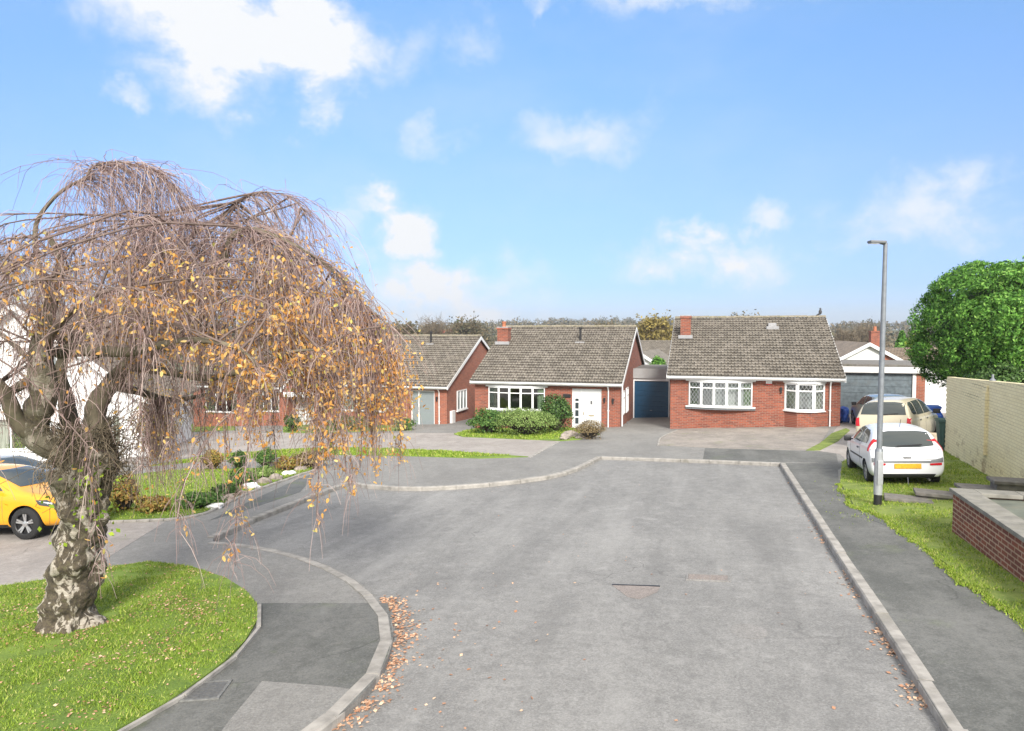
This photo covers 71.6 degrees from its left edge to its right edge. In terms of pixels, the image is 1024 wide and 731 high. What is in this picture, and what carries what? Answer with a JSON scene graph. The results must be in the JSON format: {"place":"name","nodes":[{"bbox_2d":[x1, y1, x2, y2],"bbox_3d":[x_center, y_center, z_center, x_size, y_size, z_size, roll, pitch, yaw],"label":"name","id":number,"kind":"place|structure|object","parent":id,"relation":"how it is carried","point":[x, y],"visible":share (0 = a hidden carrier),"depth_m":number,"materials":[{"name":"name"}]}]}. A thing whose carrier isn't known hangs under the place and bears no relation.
{"place":"outdoors","nodes":[
{"label":"outdoors","id":0,"kind":"place"},
{"bbox_2d":[0,522,163,585],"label":"driveway","id":1,"kind":"structure","parent":0,"point":[22,560],"depth_m":13.54,"materials":[{"name":"concrete"}]},
{"bbox_2d":[0,454,53,471],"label":"estate car","id":2,"kind":"object","parent":1,"relation":"on","point":[18,459],"visible":0.13,"depth_m":17.98,"materials":[{"name":"silver paint"}]},
{"bbox_2d":[0,464,59,539],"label":"hatchback car","id":3,"kind":"object","parent":1,"relation":"on","point":[22,516],"visible":0.49,"depth_m":14.47,"materials":[{"name":"yellow paint"}]},
{"bbox_2d":[0,561,256,730],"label":"lawn","id":4,"kind":"structure","parent":0,"point":[176,683],"depth_m":8.02,"materials":[{"name":"green plant"}]},
{"bbox_2d":[0,560,249,730],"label":"fallen leaves","id":5,"kind":"object","parent":4,"relation":"on","point":[55,704],"visible":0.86,"depth_m":8.67,"materials":[{"name":"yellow plant"}]},
{"bbox_2d":[0,149,438,634],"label":"weeping birch","id":6,"kind":"object","parent":4,"relation":"on","point":[85,462],"visible":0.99,"depth_m":8.56,"materials":[{"name":"brown plant"}]},
{"bbox_2d":[117,603,260,730],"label":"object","id":7,"kind":"structure","parent":0,"point":[149,715],"depth_m":7.20,"materials":[{"name":"concrete"}]},
{"bbox_2d":[107,465,313,519],"bbox_3d":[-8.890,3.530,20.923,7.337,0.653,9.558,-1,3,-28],"label":"lawn garden","id":8,"kind":"object","parent":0,"point":[154,514],"visible":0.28,"depth_m":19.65,"materials":[{"name":"green plant"}]},
{"bbox_2d":[109,466,139,512],"bbox_3d":[-9.415,2.997,17.113,1.102,1.126,0.909,0,3,0],"label":"border plant","id":9,"kind":"object","parent":8,"relation":"on","point":[118,494],"visible":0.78,"depth_m":17.00,"materials":[{"name":"yellow plant"}]},
{"bbox_2d":[129,494,171,513],"bbox_3d":[-8.520,3.299,16.830,0.900,0.466,0.799,-2,4,-42],"label":"border plant","id":10,"kind":"object","parent":8,"relation":"on","point":[147,507],"visible":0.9,"depth_m":16.73,"materials":[{"name":"yellow plant"}]},
{"bbox_2d":[173,490,228,509],"bbox_3d":[-7.612,3.232,17.188,1.250,0.499,0.916,1,3,21],"label":"border plant","id":11,"kind":"object","parent":8,"relation":"on","point":[200,501],"visible":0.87,"depth_m":17.06,"materials":[{"name":"green plant"}]},
{"bbox_2d":[199,448,224,470],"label":"ball shrub","id":12,"kind":"object","parent":8,"relation":"on","point":[215,461],"visible":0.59,"depth_m":24.28,"materials":[{"name":"yellow plant"}]},
{"bbox_2d":[204,503,223,508],"bbox_3d":[-7.177,3.383,17.140,0.441,0.158,0.343,0,3,0],"label":"rock","id":13,"kind":"object","parent":8,"relation":"on","point":[214,505],"visible":0.82,"depth_m":17.06,"materials":[{"name":"white stone"}]},
{"bbox_2d":[211,482,240,495],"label":"border plant","id":14,"kind":"object","parent":8,"relation":"on","point":[232,490],"visible":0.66,"depth_m":18.54,"materials":[{"name":"green plant"}]},
{"bbox_2d":[227,449,246,468],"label":"ball shrub","id":15,"kind":"object","parent":8,"relation":"on","point":[241,463],"visible":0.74,"depth_m":24.34,"materials":[{"name":"green plant"}]},
{"bbox_2d":[226,468,256,485],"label":"border plant","id":16,"kind":"object","parent":8,"relation":"on","point":[238,472],"visible":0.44,"depth_m":20.27,"materials":[{"name":"green plant"}]},
{"bbox_2d":[251,465,274,478],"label":"border plant","id":17,"kind":"object","parent":8,"relation":"on","point":[264,471],"visible":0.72,"depth_m":21.65,"materials":[{"name":"green plant"}]},
{"bbox_2d":[256,477,271,483],"bbox_3d":[-7.269,3.385,20.806,0.499,0.247,0.364,0,3,0],"label":"rock","id":18,"kind":"object","parent":8,"relation":"on","point":[263,479],"visible":0.59,"depth_m":20.67,"materials":[{"name":"white stone"}]},
{"bbox_2d":[254,446,275,467],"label":"ball shrub","id":19,"kind":"object","parent":8,"relation":"on","point":[260,456],"visible":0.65,"depth_m":24.19,"materials":[{"name":"green plant"}]},
{"bbox_2d":[272,455,303,471],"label":"border plant","id":20,"kind":"object","parent":8,"relation":"on","point":[292,464],"visible":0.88,"depth_m":23.32,"materials":[{"name":"yellow plant"}]},
{"bbox_2d":[293,449,329,468],"bbox_3d":[-6.758,3.095,23.907,1.302,0.744,1.062,-1,3,-23],"label":"heather shrub","id":21,"kind":"object","parent":8,"relation":"on","point":[299,456],"visible":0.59,"depth_m":23.65,"materials":[{"name":"brown plant"}]},
{"bbox_2d":[191,425,233,431],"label":"lawn terrace end","id":22,"kind":"structure","parent":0,"point":[208,429],"depth_m":45.19,"materials":[{"name":"green plant"}]},
{"bbox_2d":[129,603,392,730],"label":"footpath","id":23,"kind":"structure","parent":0,"point":[331,644],"depth_m":7.80,"materials":[{"name":"grey asphalt"}]},
{"bbox_2d":[168,679,232,701],"bbox_3d":[-3.156,3.233,7.048,0.620,0.017,0.420,-2,0,-4],"label":"access cover","id":24,"kind":"object","parent":23,"relation":"on","point":[211,690],"visible":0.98,"depth_m":7.02,"materials":[{"name":"metal"}]},
{"bbox_2d":[222,681,348,730],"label":"footpath patch","id":25,"kind":"object","parent":23,"relation":"on","point":[272,706],"visible":1,"depth_m":6.64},
{"bbox_2d":[211,472,317,519],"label":"sidewalk","id":26,"kind":"structure","parent":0,"point":[297,485],"depth_m":18.80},
{"bbox_2d":[153,446,508,464],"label":"grass","id":27,"kind":"structure","parent":0,"point":[435,453],"depth_m":27.37,"materials":[{"name":"green plant"}]},
{"bbox_2d":[120,433,555,464],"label":"driveway terrace","id":28,"kind":"structure","parent":0,"point":[453,442],"depth_m":31.34,"materials":[{"name":"concrete"}]},
{"bbox_2d":[130,383,183,460],"bbox_3d":[-14.138,2.219,28.375,2.145,3.145,1.784,-2,3,-29],"label":"copper shrub","id":29,"kind":"object","parent":28,"relation":"on","point":[158,439],"visible":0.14,"depth_m":28.12,"materials":[{"name":"brown plant"}]},
{"bbox_2d":[528,441,559,457],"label":"edging terrace","id":30,"kind":"structure","parent":28,"relation":"on","point":[539,451],"depth_m":26.48,"materials":[{"name":"concrete"}]},
{"bbox_2d":[153,449,530,465],"bbox_3d":[-6.079,3.403,27.723,14.144,0.815,4.730,0,3,7],"label":"lawn strip","id":31,"kind":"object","parent":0,"point":[500,456],"visible":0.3,"depth_m":25.33,"materials":[{"name":"green plant"}]},
{"bbox_2d":[283,425,410,432],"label":"lawn terrace","id":32,"kind":"structure","parent":0,"point":[304,428],"depth_m":40.42,"materials":[{"name":"green plant"}]},
{"bbox_2d":[283,414,300,431],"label":"front shrub","id":33,"kind":"object","parent":32,"relation":"on","point":[291,419],"visible":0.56,"depth_m":40.30,"materials":[{"name":"green plant"}]},
{"bbox_2d":[327,415,367,430],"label":"front shrub","id":34,"kind":"object","parent":32,"relation":"on","point":[348,421],"visible":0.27,"depth_m":39.74,"materials":[{"name":"green plant"}]},
{"bbox_2d":[105,417,844,718],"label":"pavement","id":35,"kind":"structure","parent":0,"point":[297,580],"depth_m":19.79,"materials":[{"name":"grey concrete"}]},
{"bbox_2d":[6,429,24,449],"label":"lime hedge","id":36,"kind":"object","parent":35,"relation":"on","point":[16,445],"visible":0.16,"depth_m":29.11,"materials":[{"name":"green plant"}]},
{"bbox_2d":[108,469,315,522],"bbox_3d":[-7.167,3.476,19.055,2.585,0.457,8.236,1,3,26],"label":"edging garden","id":37,"kind":"object","parent":35,"relation":"on","point":[194,515],"visible":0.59,"depth_m":16.32,"materials":[{"name":"concrete"}]},
{"bbox_2d":[392,417,417,430],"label":"front shrub","id":38,"kind":"object","parent":35,"relation":"on","point":[408,425],"visible":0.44,"depth_m":37.94,"materials":[{"name":"green plant"}]},
{"bbox_2d":[572,419,605,439],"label":"heather shrub","id":39,"kind":"object","parent":35,"relation":"on","point":[588,429],"visible":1,"depth_m":29.63,"materials":[{"name":"brown plant"}]},
{"bbox_2d":[0,0,1023,330],"label":"sky","id":40,"kind":"structure","parent":0,"point":[496,160],"materials":[{"name":"blue"}]},
{"bbox_2d":[454,427,582,440],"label":"grass","id":41,"kind":"structure","parent":0,"point":[496,434],"depth_m":32.81,"materials":[{"name":"green plant"}]},
{"bbox_2d":[466,405,508,433],"bbox_3d":[-0.957,2.623,34.274,2.564,1.382,1.693,0,3,0],"label":"leafy shrub","id":42,"kind":"object","parent":41,"relation":"on","point":[486,420],"visible":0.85,"depth_m":33.98,"materials":[{"name":"green plant"}]},
{"bbox_2d":[494,407,563,436],"bbox_3d":[0.701,2.541,32.438,2.850,1.313,2.362,-2,3,-36],"label":"dome shrub","id":43,"kind":"object","parent":41,"relation":"on","point":[527,423],"visible":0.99,"depth_m":32.19,"materials":[{"name":"green plant"}]},
{"bbox_2d":[539,393,574,431],"bbox_3d":[2.119,2.217,33.688,1.733,1.900,1.710,0,3,0],"label":"evergreen shrub","id":44,"kind":"object","parent":41,"relation":"on","point":[559,407],"visible":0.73,"depth_m":33.35,"materials":[{"name":"green plant"}]},
{"bbox_2d":[561,430,577,437],"bbox_3d":[2.596,3.005,30.739,1.009,0.405,0.640,0,3,0],"label":"rock","id":45,"kind":"object","parent":41,"relation":"on","point":[569,433],"visible":0.41,"depth_m":30.59,"materials":[{"name":"white stone"}]},
{"bbox_2d":[152,330,906,411],"bbox_3d":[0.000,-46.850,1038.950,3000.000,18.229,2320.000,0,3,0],"label":"ground","id":46,"kind":"structure","parent":0,"point":[227,353],"depth_m":263.77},
{"bbox_2d":[0,303,198,461],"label":"chalet house","id":47,"kind":"structure","parent":46,"relation":"on","point":[4,443],"depth_m":29.39,"materials":[{"name":"white paint"}]},
{"bbox_2d":[0,418,29,451],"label":"window","id":48,"kind":"structure","parent":47,"relation":"in","point":[3,442],"depth_m":28.94,"materials":[{"name":"white plastic"}]},
{"bbox_2d":[191,343,352,426],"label":"bungalow","id":49,"kind":"object","parent":46,"relation":"on","point":[281,412],"visible":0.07,"depth_m":46.98,"materials":[{"name":"red brick"}]},
{"bbox_2d":[205,389,236,412],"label":"window","id":50,"kind":"structure","parent":49,"relation":"in","point":[213,407],"depth_m":47.54,"materials":[{"name":"white plastic"}]},
{"bbox_2d":[389,319,422,334],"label":"autumn tree","id":51,"kind":"object","parent":46,"relation":"on","point":[404,330],"visible":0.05,"depth_m":129.33,"materials":[{"name":"brown plant"}]},
{"bbox_2d":[327,331,489,424],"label":"bungalow","id":52,"kind":"object","parent":46,"relation":"on","point":[456,359],"visible":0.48,"depth_m":43.75,"materials":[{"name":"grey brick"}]},
{"bbox_2d":[420,391,433,423],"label":"door","id":53,"kind":"structure","parent":52,"relation":"in","point":[427,398],"depth_m":41.94,"materials":[{"name":"grey plastic"}]},
{"bbox_2d":[456,389,467,411],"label":"window","id":54,"kind":"structure","parent":52,"relation":"in","point":[461,394],"depth_m":43.83,"materials":[{"name":"white plastic"}]},
{"bbox_2d":[415,315,453,334],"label":"bare tree","id":55,"kind":"object","parent":46,"relation":"on","point":[429,327],"visible":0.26,"depth_m":148.90,"materials":[{"name":"brown plant"}]},
{"bbox_2d":[444,311,493,347],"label":"autumn tree","id":56,"kind":"object","parent":46,"relation":"on","point":[467,327],"visible":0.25,"depth_m":167.83,"materials":[{"name":"brown plant"}]},
{"bbox_2d":[124,316,937,366],"bbox_3d":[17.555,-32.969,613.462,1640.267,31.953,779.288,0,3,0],"label":"distant woodland","id":57,"kind":"object","parent":46,"relation":"on","point":[904,326],"visible":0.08,"depth_m":611.53,"materials":[{"name":"plant"}]},
{"bbox_2d":[469,321,644,427],"bbox_3d":[3.383,0.922,41.499,8.026,6.950,12.650,1,3,16],"label":"bungalow","id":58,"kind":"object","parent":46,"relation":"on","point":[586,371],"visible":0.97,"depth_m":37.15,"materials":[{"name":"red brick"}]},
{"bbox_2d":[486,385,547,411],"bbox_3d":[0.192,1.709,36.165,3.275,1.364,0.423,1,3,16],"label":"window","id":59,"kind":"structure","parent":58,"relation":"in","point":[492,389],"depth_m":36.10,"materials":[{"name":"white plastic"}]},
{"bbox_2d":[582,390,600,426],"bbox_3d":[3.941,2.343,35.380,0.928,2.246,0.104,1,3,16],"label":"door","id":60,"kind":"structure","parent":58,"relation":"in","point":[590,398],"depth_m":35.37,"materials":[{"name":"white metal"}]},
{"bbox_2d":[625,387,628,412],"bbox_3d":[6.050,1.801,37.323,0.067,1.300,0.900,1,3,16],"label":"window","id":61,"kind":"structure","parent":58,"relation":"in","point":[627,388],"depth_m":37.04,"materials":[{"name":"white plastic"}]},
{"bbox_2d":[633,364,670,417],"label":"garage","id":62,"kind":"structure","parent":46,"relation":"on","point":[651,390],"depth_m":40.19,"materials":[{"name":"grey metal"}]},
{"bbox_2d":[634,381,668,417],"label":"door","id":63,"kind":"structure","parent":62,"relation":"in","point":[651,397],"depth_m":40.23,"materials":[{"name":"blue metal"}]},
{"bbox_2d":[634,308,672,339],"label":"autumn tree","id":64,"kind":"object","parent":46,"relation":"on","point":[651,328],"visible":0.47,"depth_m":93.69,"materials":[{"name":"yellow plant"}]},
{"bbox_2d":[643,349,668,364],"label":"house","id":65,"kind":"structure","parent":46,"relation":"on","point":[648,355],"depth_m":63.66,"materials":[{"name":"tile"}]},
{"bbox_2d":[650,355,666,364],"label":"garden bush","id":66,"kind":"object","parent":46,"relation":"on","point":[656,360],"visible":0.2,"depth_m":50.24,"materials":[{"name":"green plant"}]},
{"bbox_2d":[666,315,845,428],"bbox_3d":[12.444,0.683,37.532,7.586,6.647,12.701,1,3,16],"label":"bungalow","id":67,"kind":"object","parent":46,"relation":"on","point":[745,371],"visible":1,"depth_m":32.58,"materials":[{"name":"red brick"}]},
{"bbox_2d":[685,379,755,410],"bbox_3d":[9.438,1.331,32.184,3.053,1.348,0.455,1,3,16],"label":"window","id":68,"kind":"structure","parent":67,"relation":"in","point":[703,394],"depth_m":32.22,"materials":[{"name":"white plastic"}]},
{"bbox_2d":[783,381,826,412],"bbox_3d":[12.878,1.373,31.229,1.780,1.319,0.772,1,3,16],"label":"bay window","id":69,"kind":"structure","parent":67,"relation":"in","point":[803,401],"depth_m":31.20,"materials":[{"name":"white plastic"}]},
{"bbox_2d":[833,322,861,341],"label":"bare tree","id":70,"kind":"object","parent":46,"relation":"on","point":[845,336],"visible":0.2,"depth_m":119.34,"materials":[{"name":"brown plant"}]},
{"bbox_2d":[834,326,901,359],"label":"house","id":71,"kind":"structure","parent":46,"relation":"on","point":[852,350],"depth_m":54.27,"materials":[{"name":"white paint"}]},
{"bbox_2d":[851,320,891,347],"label":"bare tree","id":72,"kind":"object","parent":46,"relation":"on","point":[864,336],"visible":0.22,"depth_m":139.15,"materials":[{"name":"brown plant"}]},
{"bbox_2d":[840,360,946,413],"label":"garage","id":73,"kind":"structure","parent":46,"relation":"on","point":[903,377],"depth_m":36.32,"materials":[{"name":"white paint"}]},
{"bbox_2d":[840,373,911,413],"bbox_3d":[18.632,1.613,36.613,3.532,2.433,0.060,1,3,16],"label":"door","id":74,"kind":"structure","parent":73,"relation":"in","point":[856,386],"depth_m":36.62,"materials":[{"name":"silver metal"}]},
{"bbox_2d":[894,330,907,347],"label":"conifer tree","id":75,"kind":"object","parent":46,"relation":"on","point":[900,341],"visible":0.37,"depth_m":87.63,"materials":[{"name":"green plant"}]},
{"bbox_2d":[885,347,937,359],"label":"house","id":76,"kind":"structure","parent":46,"relation":"on","point":[898,352],"depth_m":69.55,"materials":[{"name":"orange brick"}]},
{"bbox_2d":[903,255,1023,387],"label":"evergreen tree","id":77,"kind":"object","parent":46,"relation":"on","point":[978,322],"visible":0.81,"depth_m":24.62,"materials":[{"name":"green plant"}]},
{"bbox_2d":[219,459,941,730],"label":"road","id":78,"kind":"structure","parent":0,"point":[668,652],"depth_m":9.38,"materials":[{"name":"grey asphalt"}]},
{"bbox_2d":[207,482,349,540],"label":"kerb verge","id":79,"kind":"structure","parent":78,"relation":"on","point":[267,514],"depth_m":16.46,"materials":[{"name":"grey concrete"}]},
{"bbox_2d":[207,541,392,730],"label":"kerb","id":80,"kind":"structure","parent":78,"relation":"on","point":[331,718],"depth_m":7.79,"materials":[{"name":"concrete"}]},
{"bbox_2d":[351,456,600,490],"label":"kerb","id":81,"kind":"structure","parent":78,"relation":"on","point":[489,484],"depth_m":19.42,"materials":[{"name":"concrete"}]},
{"bbox_2d":[333,572,677,730],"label":"fallen leaves","id":82,"kind":"object","parent":78,"relation":"on","point":[369,702],"visible":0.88,"depth_m":7.77,"materials":[{"name":"brown plant"}]},
{"bbox_2d":[612,585,659,598],"bbox_3d":[1.674,3.154,9.895,0.673,0.049,0.579,1,3,21],"label":"road patch","id":83,"kind":"object","parent":78,"relation":"on","point":[638,592],"visible":1,"depth_m":9.92,"materials":[{"name":"grey asphalt"}]},
{"bbox_2d":[601,456,780,465],"bbox_3d":[5.461,3.027,22.404,5.744,0.503,0.150,2,3,32],"label":"kerb threshold","id":84,"kind":"object","parent":78,"relation":"on","point":[695,461],"visible":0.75,"depth_m":22.21,"materials":[{"name":"concrete"}]},
{"bbox_2d":[686,573,729,581],"bbox_3d":[2.867,3.103,10.386,0.620,0.017,0.320,-2,0,16],"label":"access cover","id":85,"kind":"object","parent":78,"relation":"on","point":[709,577],"visible":1,"depth_m":10.37,"materials":[{"name":"grey metal"}]},
{"bbox_2d":[780,463,967,730],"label":"kerb","id":86,"kind":"structure","parent":78,"relation":"on","point":[911,662],"depth_m":8.04,"materials":[{"name":"concrete"}]},
{"bbox_2d":[640,340,670,354],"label":"house","id":87,"kind":"structure","parent":0,"point":[664,346],"depth_m":87.18,"materials":[{"name":"orange brick"}]},
{"bbox_2d":[659,427,829,449],"bbox_3d":[9.301,2.808,28.887,6.308,0.565,9.261,1,3,27],"label":"driveway bungalow","id":88,"kind":"object","parent":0,"point":[789,438],"visible":0.81,"depth_m":27.79,"materials":[{"name":"concrete"}]},
{"bbox_2d":[703,448,837,462],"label":"footpath","id":89,"kind":"structure","parent":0,"point":[764,455],"depth_m":22.46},
{"bbox_2d":[806,428,849,450],"bbox_3d":[12.031,2.717,26.569,0.590,0.225,7.898,2,3,32],"label":"verge wedge","id":90,"kind":"object","parent":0,"point":[833,438],"visible":1,"depth_m":25.80,"materials":[{"name":"green plant"}]},
{"bbox_2d":[815,413,945,458],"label":"driveway cars","id":91,"kind":"object","parent":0,"point":[839,447],"visible":0.22,"depth_m":24.92,"materials":[{"name":"concrete"}]},
{"bbox_2d":[840,406,849,422],"bbox_3d":[15.165,2.253,32.447,0.510,0.777,0.720,0,3,0],"label":"wheelie bin","id":92,"kind":"object","parent":91,"relation":"on","point":[844,414],"visible":0.84,"depth_m":32.24,"materials":[{"name":"blue plastic"}]},
{"bbox_2d":[851,393,904,423],"bbox_3d":[15.699,1.882,30.222,2.040,1.422,4.101,-2,0,12],"label":"saloon car","id":93,"kind":"object","parent":91,"relation":"on","point":[857,406],"visible":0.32,"depth_m":30.35,"materials":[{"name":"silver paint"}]},
{"bbox_2d":[855,397,939,432],"bbox_3d":[13.386,1.856,24.517,2.140,1.608,4.018,-3,0,43],"label":"estate car","id":94,"kind":"object","parent":91,"relation":"on","point":[916,412],"visible":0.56,"depth_m":23.36,"materials":[{"name":"beige paint"}]},
{"bbox_2d":[783,463,1023,730],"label":"footpath","id":95,"kind":"structure","parent":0,"point":[966,644],"depth_m":8.20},
{"bbox_2d":[845,496,890,527],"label":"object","id":96,"kind":"object","parent":95,"relation":"on","point":[871,517],"visible":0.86,"depth_m":13.29,"materials":[{"name":"grey concrete"}]},
{"bbox_2d":[820,450,1023,631],"bbox_3d":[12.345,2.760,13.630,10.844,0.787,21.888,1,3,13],"label":"verge","id":97,"kind":"structure","parent":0,"point":[1015,595],"depth_m":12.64,"materials":[{"name":"green plant"}]},
{"bbox_2d":[867,240,887,505],"bbox_3d":[7.315,0.329,14.294,0.391,5.654,0.173,0,3,0],"label":"street lamp","id":98,"kind":"object","parent":97,"relation":"on","point":[878,473],"visible":0.91,"depth_m":14.27,"materials":[{"name":"grey metal"}]},
{"bbox_2d":[844,420,943,484],"bbox_3d":[9.561,2.021,18.009,1.948,1.528,3.629,-2,0,16],"label":"hatchback car","id":99,"kind":"object","parent":97,"relation":"on","point":[912,451],"visible":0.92,"depth_m":16.46,"materials":[{"name":"white paint"}]},
{"bbox_2d":[884,493,933,503],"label":"stepping slab","id":100,"kind":"structure","parent":97,"relation":"on","point":[892,497],"depth_m":14.64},
{"bbox_2d":[913,488,952,499],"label":"stepping slab","id":101,"kind":"structure","parent":97,"relation":"on","point":[934,494],"depth_m":14.77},
{"bbox_2d":[934,418,945,449],"bbox_3d":[13.451,2.130,21.996,0.559,1.029,0.762,1,3,22],"label":"wheelie bin","id":102,"kind":"object","parent":97,"relation":"on","point":[940,426],"visible":0.33,"depth_m":21.78,"materials":[{"name":"plastic"}]},
{"bbox_2d":[954,483,995,489],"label":"stepping slab","id":103,"kind":"structure","parent":97,"relation":"on","point":[972,486],"depth_m":14.46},
{"bbox_2d":[944,374,1023,477],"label":"boundary wall","id":104,"kind":"structure","parent":97,"relation":"on","point":[984,429],"depth_m":17.35,"materials":[{"name":"yellow brick"}]},
{"bbox_2d":[949,488,1023,581],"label":"planter wall","id":105,"kind":"structure","parent":97,"relation":"on","point":[989,524],"depth_m":10.68,"materials":[{"name":"brick"}]},
{"bbox_2d":[962,360,1023,382],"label":"evergreen hedge","id":106,"kind":"object","parent":97,"relation":"on","point":[996,371],"visible":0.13,"depth_m":22.86,"materials":[{"name":"green plant"}]},
{"bbox_2d":[986,476,1023,491],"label":"stepping slab","id":107,"kind":"structure","parent":97,"relation":"on","point":[1006,484],"depth_m":14.05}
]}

